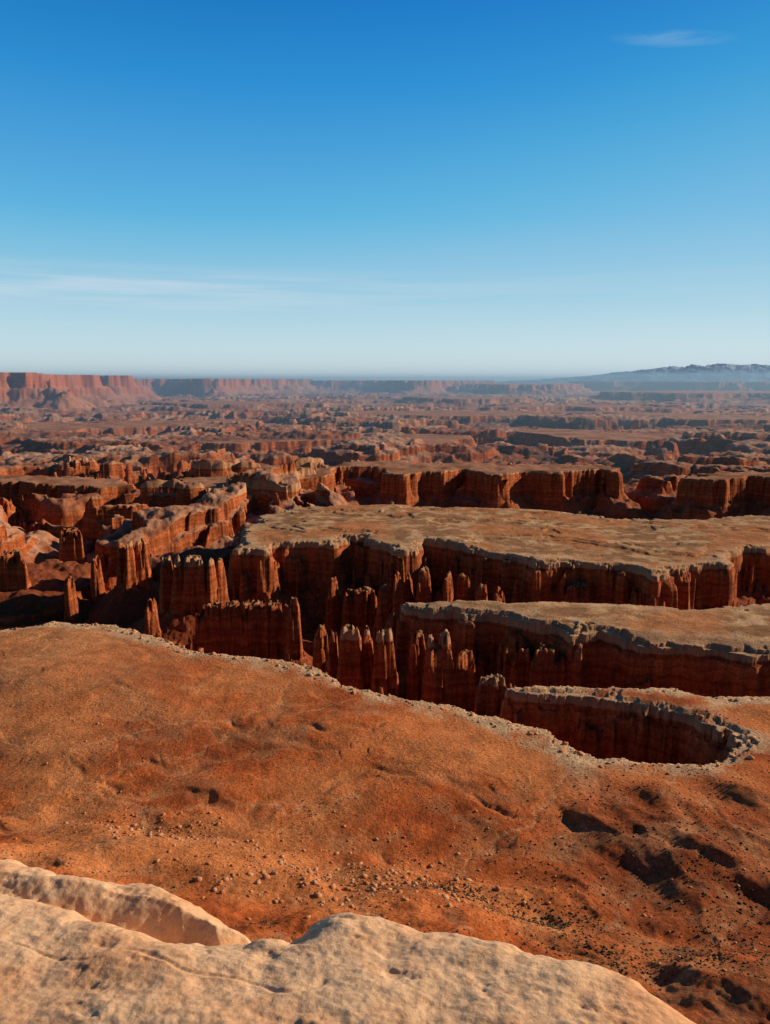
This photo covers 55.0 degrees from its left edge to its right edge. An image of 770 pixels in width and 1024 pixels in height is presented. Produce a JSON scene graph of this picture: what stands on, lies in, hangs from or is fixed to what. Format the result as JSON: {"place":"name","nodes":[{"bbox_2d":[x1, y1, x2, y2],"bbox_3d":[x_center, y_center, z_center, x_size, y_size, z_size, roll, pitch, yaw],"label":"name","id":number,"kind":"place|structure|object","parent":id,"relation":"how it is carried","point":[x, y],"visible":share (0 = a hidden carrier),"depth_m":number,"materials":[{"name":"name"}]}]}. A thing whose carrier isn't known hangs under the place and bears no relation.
{"place":"outdoors","nodes":[
{"label":"outdoors","id":0,"kind":"place"},
{"bbox_2d":[0,372,769,1023],"bbox_3d":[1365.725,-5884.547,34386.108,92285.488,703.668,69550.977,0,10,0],"label":"canyon terrain","id":1,"kind":"structure","parent":0,"point":[488,552],"depth_m":1093.48,"materials":[{"name":"orange stone"}]},
{"bbox_2d":[0,859,695,1023],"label":"sandstone ledge","id":2,"kind":"object","parent":1,"relation":"on","point":[77,950],"visible":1,"depth_m":3.76,"materials":[{"name":"beige stone"}]},
{"bbox_2d":[0,0,769,381],"label":"sky","id":3,"kind":"structure","parent":0,"point":[497,190],"materials":[{"name":"blue"}]},
{"bbox_2d":[6,622,765,984],"bbox_3d":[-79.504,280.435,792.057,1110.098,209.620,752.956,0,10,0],"label":"boulder field","id":4,"kind":"structure","parent":0,"point":[332,886],"depth_m":548.18,"materials":[{"name":"stone"}]},
{"bbox_2d":[0,652,769,990],"bbox_3d":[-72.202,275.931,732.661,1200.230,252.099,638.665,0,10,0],"label":"pebbles","id":5,"kind":"object","parent":4,"relation":"on","point":[534,920],"visible":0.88,"depth_m":512.28,"materials":[{"name":"brown stone"}]},
{"bbox_2d":[496,363,769,382],"bbox_3d":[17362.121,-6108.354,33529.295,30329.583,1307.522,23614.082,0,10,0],"label":"mountain range","id":6,"kind":"structure","parent":0,"point":[734,372],"depth_m":32806.30,"materials":[{"name":"blue stone"}]}
]}

